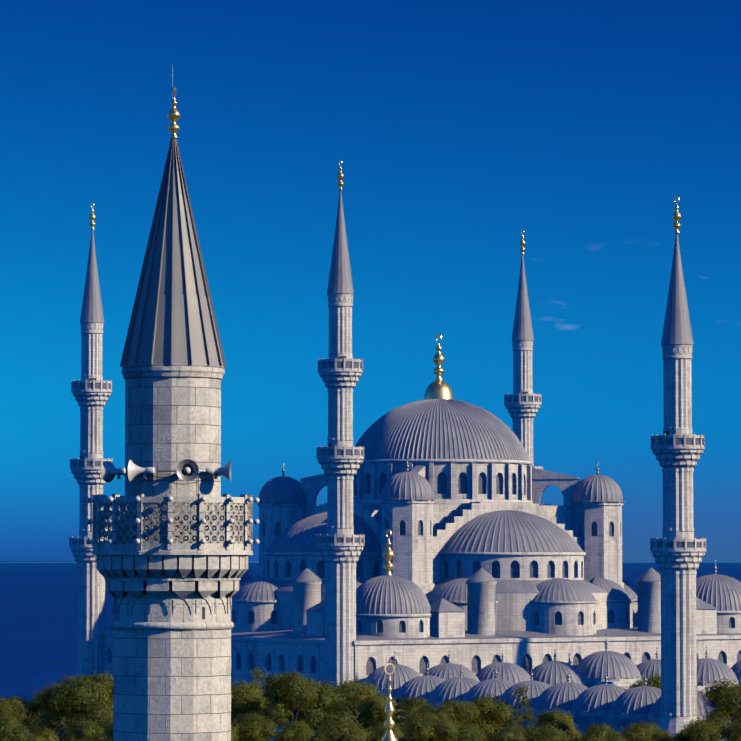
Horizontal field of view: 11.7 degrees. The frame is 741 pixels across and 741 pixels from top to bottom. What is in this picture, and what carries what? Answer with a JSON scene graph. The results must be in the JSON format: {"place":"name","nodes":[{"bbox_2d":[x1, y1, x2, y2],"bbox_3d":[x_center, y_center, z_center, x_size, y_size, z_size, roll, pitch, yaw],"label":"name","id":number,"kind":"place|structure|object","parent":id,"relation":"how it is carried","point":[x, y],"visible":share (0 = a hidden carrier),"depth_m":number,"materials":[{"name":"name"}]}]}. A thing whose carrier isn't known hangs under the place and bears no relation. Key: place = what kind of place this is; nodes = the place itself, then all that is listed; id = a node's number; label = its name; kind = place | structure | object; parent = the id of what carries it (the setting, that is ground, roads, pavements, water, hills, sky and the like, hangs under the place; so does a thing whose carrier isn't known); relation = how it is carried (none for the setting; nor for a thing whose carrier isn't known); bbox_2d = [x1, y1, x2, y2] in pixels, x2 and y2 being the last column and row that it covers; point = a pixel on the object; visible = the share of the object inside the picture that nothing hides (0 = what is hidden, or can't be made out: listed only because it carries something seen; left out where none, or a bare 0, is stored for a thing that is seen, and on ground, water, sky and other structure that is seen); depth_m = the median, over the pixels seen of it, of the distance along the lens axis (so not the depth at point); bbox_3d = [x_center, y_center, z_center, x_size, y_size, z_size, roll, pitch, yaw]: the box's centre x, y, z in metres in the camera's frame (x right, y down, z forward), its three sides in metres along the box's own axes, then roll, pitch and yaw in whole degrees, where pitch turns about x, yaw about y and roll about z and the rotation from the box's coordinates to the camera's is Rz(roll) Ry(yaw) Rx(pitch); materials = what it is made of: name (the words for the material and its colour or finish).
{"place":"outdoors","nodes":[
{"label":"outdoors","id":0,"kind":"place"},
{"bbox_2d":[29,726,104,740],"bbox_3d":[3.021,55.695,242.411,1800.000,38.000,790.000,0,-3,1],"label":"ground","id":1,"kind":"structure","parent":0,"point":[62,733],"depth_m":494.01,"materials":[{"name":"soil"}]},
{"bbox_2d":[0,694,32,731],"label":"tree","id":2,"kind":"object","parent":1,"relation":"on","point":[9,706],"visible":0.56,"depth_m":420.42,"materials":[{"name":"green plant"}]},
{"bbox_2d":[0,711,33,740],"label":"tree","id":3,"kind":"object","parent":1,"relation":"on","point":[10,730],"visible":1,"depth_m":376.25,"materials":[{"name":"green plant"}]},
{"bbox_2d":[25,727,60,740],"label":"tree","id":4,"kind":"object","parent":1,"relation":"on","point":[44,735],"visible":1,"depth_m":363.22,"materials":[{"name":"green plant"}]},
{"bbox_2d":[21,683,83,738],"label":"tree","id":5,"kind":"object","parent":1,"relation":"on","point":[30,718],"visible":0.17,"depth_m":408.51,"materials":[{"name":"green plant"}]},
{"bbox_2d":[33,674,112,737],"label":"tree","id":6,"kind":"object","parent":1,"relation":"on","point":[75,696],"visible":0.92,"depth_m":394.73,"materials":[{"name":"green plant"}]},
{"bbox_2d":[54,714,106,740],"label":"tree","id":7,"kind":"object","parent":1,"relation":"on","point":[87,729],"visible":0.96,"depth_m":364.92,"materials":[{"name":"green plant"}]},
{"bbox_2d":[69,203,112,719],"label":"minaret","id":8,"kind":"object","parent":1,"relation":"on","point":[91,390],"visible":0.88,"depth_m":505.49,"materials":[{"name":"stone"}]},
{"bbox_2d":[77,671,112,730],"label":"tree","id":9,"kind":"object","parent":1,"relation":"on","point":[101,679],"visible":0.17,"depth_m":421.85,"materials":[{"name":"green plant"}]},
{"bbox_2d":[101,721,112,740],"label":"tree","id":10,"kind":"object","parent":1,"relation":"on","point":[108,733],"visible":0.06,"depth_m":349.31,"materials":[{"name":"green plant"}]},
{"bbox_2d":[86,64,259,740],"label":"minaret","id":11,"kind":"object","parent":1,"relation":"on","point":[171,567],"visible":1,"depth_m":73.14,"materials":[{"name":"stone"}]},
{"bbox_2d":[231,725,239,740],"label":"tree","id":12,"kind":"object","parent":1,"relation":"on","point":[233,735],"visible":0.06,"depth_m":370.19,"materials":[{"name":"green plant"}]},
{"bbox_2d":[231,679,270,722],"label":"tree","id":13,"kind":"object","parent":1,"relation":"on","point":[243,699],"visible":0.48,"depth_m":406.38,"materials":[{"name":"green plant"}]},
{"bbox_2d":[231,710,277,740],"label":"tree","id":14,"kind":"object","parent":1,"relation":"on","point":[252,727],"visible":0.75,"depth_m":374.93,"materials":[{"name":"green plant"}]},
{"bbox_2d":[249,667,280,740],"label":"tree","id":15,"kind":"object","parent":1,"relation":"on","point":[260,675],"visible":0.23,"depth_m":423.88,"materials":[{"name":"green plant"}]},
{"bbox_2d":[258,668,328,733],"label":"tree","id":16,"kind":"object","parent":1,"relation":"on","point":[292,689],"visible":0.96,"depth_m":400.80,"materials":[{"name":"green plant"}]},
{"bbox_2d":[273,720,314,740],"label":"tree","id":17,"kind":"object","parent":1,"relation":"on","point":[294,731],"visible":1,"depth_m":369.39,"materials":[{"name":"green plant"}]},
{"bbox_2d":[288,676,365,734],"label":"tree","id":18,"kind":"object","parent":1,"relation":"on","point":[336,709],"visible":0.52,"depth_m":403.46,"materials":[{"name":"green plant"}]},
{"bbox_2d":[307,717,372,740],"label":"tree","id":19,"kind":"object","parent":1,"relation":"on","point":[340,732],"visible":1,"depth_m":349.15,"materials":[{"name":"green plant"}]},
{"bbox_2d":[316,160,364,690],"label":"minaret","id":20,"kind":"object","parent":1,"relation":"on","point":[340,544],"visible":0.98,"depth_m":450.82,"materials":[{"name":"stone"}]},
{"bbox_2d":[320,677,379,726],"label":"tree","id":21,"kind":"object","parent":1,"relation":"on","point":[357,693],"visible":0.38,"depth_m":419.62,"materials":[{"name":"green plant"}]},
{"bbox_2d":[355,692,408,730],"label":"tree","id":22,"kind":"object","parent":1,"relation":"on","point":[374,711],"visible":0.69,"depth_m":410.33,"materials":[{"name":"green plant"}]},
{"bbox_2d":[362,723,405,740],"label":"tree","id":23,"kind":"object","parent":1,"relation":"on","point":[378,733],"visible":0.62,"depth_m":374.66,"materials":[{"name":"green plant"}]},
{"bbox_2d":[393,695,410,739],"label":"tree","id":24,"kind":"object","parent":1,"relation":"on","point":[401,699],"visible":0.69,"depth_m":388.37,"materials":[{"name":"green plant"}]},
{"bbox_2d":[397,695,432,738],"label":"tree","id":25,"kind":"object","parent":1,"relation":"on","point":[415,704],"visible":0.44,"depth_m":421.21,"materials":[{"name":"green plant"}]},
{"bbox_2d":[102,333,740,740],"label":"mosque","id":26,"kind":"structure","parent":1,"relation":"on","point":[476,555],"depth_m":479.43,"materials":[{"name":"stone"}]},
{"bbox_2d":[504,230,542,469],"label":"minaret","id":27,"kind":"object","parent":26,"relation":"attached to","point":[522,402],"visible":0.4,"depth_m":548.39,"materials":[{"name":"stone"}]},
{"bbox_2d":[398,711,460,740],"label":"tree","id":28,"kind":"object","parent":1,"relation":"on","point":[427,727],"visible":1,"depth_m":367.15,"materials":[{"name":"green plant"}]},
{"bbox_2d":[417,697,481,736],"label":"tree","id":29,"kind":"object","parent":1,"relation":"on","point":[457,711],"visible":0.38,"depth_m":394.02,"materials":[{"name":"green plant"}]},
{"bbox_2d":[453,722,487,740],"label":"tree","id":30,"kind":"object","parent":1,"relation":"on","point":[467,732],"visible":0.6,"depth_m":376.52,"materials":[{"name":"green plant"}]},
{"bbox_2d":[460,693,515,740],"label":"tree","id":31,"kind":"object","parent":1,"relation":"on","point":[493,716],"visible":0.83,"depth_m":397.46,"materials":[{"name":"green plant"}]},
{"bbox_2d":[488,720,528,740],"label":"tree","id":32,"kind":"object","parent":1,"relation":"on","point":[508,733],"visible":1,"depth_m":360.94,"materials":[{"name":"green plant"}]},
{"bbox_2d":[508,684,536,735],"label":"tree","id":33,"kind":"object","parent":1,"relation":"on","point":[519,716],"visible":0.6,"depth_m":405.62,"materials":[{"name":"green plant"}]},
{"bbox_2d":[516,721,572,740],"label":"tree","id":34,"kind":"object","parent":1,"relation":"on","point":[544,733],"visible":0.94,"depth_m":361.86,"materials":[{"name":"green plant"}]},
{"bbox_2d":[350,634,740,740],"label":"mosque courtyard","id":35,"kind":"structure","parent":1,"relation":"on","point":[587,691],"depth_m":435.14,"materials":[{"name":"stone"}]},
{"bbox_2d":[534,708,583,740],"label":"tree","id":36,"kind":"object","parent":1,"relation":"on","point":[563,723],"visible":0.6,"depth_m":400.93,"materials":[{"name":"green plant"}]},
{"bbox_2d":[569,721,627,740],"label":"tree","id":37,"kind":"object","parent":1,"relation":"on","point":[596,731],"visible":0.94,"depth_m":362.20,"materials":[{"name":"green plant"}]},
{"bbox_2d":[588,736,613,740],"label":"tree","id":38,"kind":"object","parent":1,"relation":"on","point":[600,739],"visible":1,"depth_m":326.92,"materials":[{"name":"green plant"}]},
{"bbox_2d":[626,671,660,690],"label":"tree","id":39,"kind":"object","parent":1,"relation":"on","point":[656,683],"visible":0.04,"depth_m":410.32,"materials":[{"name":"green plant"}]},
{"bbox_2d":[618,720,672,740],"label":"tree","id":40,"kind":"object","parent":1,"relation":"on","point":[636,732],"visible":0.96,"depth_m":369.56,"materials":[{"name":"green plant"}]},
{"bbox_2d":[650,196,705,739],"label":"minaret","id":41,"kind":"object","parent":1,"relation":"on","point":[678,550],"visible":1,"depth_m":392.94,"materials":[{"name":"stone"}]},
{"bbox_2d":[670,717,723,740],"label":"tree","id":42,"kind":"object","parent":1,"relation":"on","point":[698,731],"visible":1,"depth_m":367.36,"materials":[{"name":"green plant"}]},
{"bbox_2d":[699,677,740,739],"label":"tree","id":43,"kind":"object","parent":1,"relation":"on","point":[724,697],"visible":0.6,"depth_m":395.76,"materials":[{"name":"green plant"}]},
{"bbox_2d":[717,717,740,740],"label":"tree","id":44,"kind":"object","parent":1,"relation":"on","point":[733,731],"visible":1,"depth_m":353.55,"materials":[{"name":"green plant"}]},
{"bbox_2d":[733,684,740,721],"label":"tree","id":45,"kind":"object","parent":1,"relation":"on","point":[738,709],"visible":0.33,"depth_m":382.95,"materials":[{"name":"green plant"}]},
{"bbox_2d":[0,561,740,708],"bbox_3d":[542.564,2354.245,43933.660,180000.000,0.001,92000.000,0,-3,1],"label":"sea","id":46,"kind":"structure","parent":0,"point":[38,619],"depth_m":3897.29,"materials":[{"name":"liquid"}]},
{"bbox_2d":[0,547,740,562],"bbox_3d":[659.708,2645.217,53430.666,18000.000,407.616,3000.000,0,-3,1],"label":"shore hills","id":47,"kind":"structure","parent":0,"point":[644,555],"depth_m":53136.56,"materials":[{"name":"blue"}]},
{"bbox_2d":[0,0,740,560],"label":"sky","id":48,"kind":"structure","parent":0,"point":[457,128],"materials":[{"name":"blue"}]},
{"bbox_2d":[381,657,397,740],"bbox_3d":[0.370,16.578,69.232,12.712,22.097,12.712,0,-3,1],"label":"finial","id":49,"kind":"object","parent":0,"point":[389,723],"visible":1,"depth_m":69.69,"materials":[{"name":"metal"}]}
]}

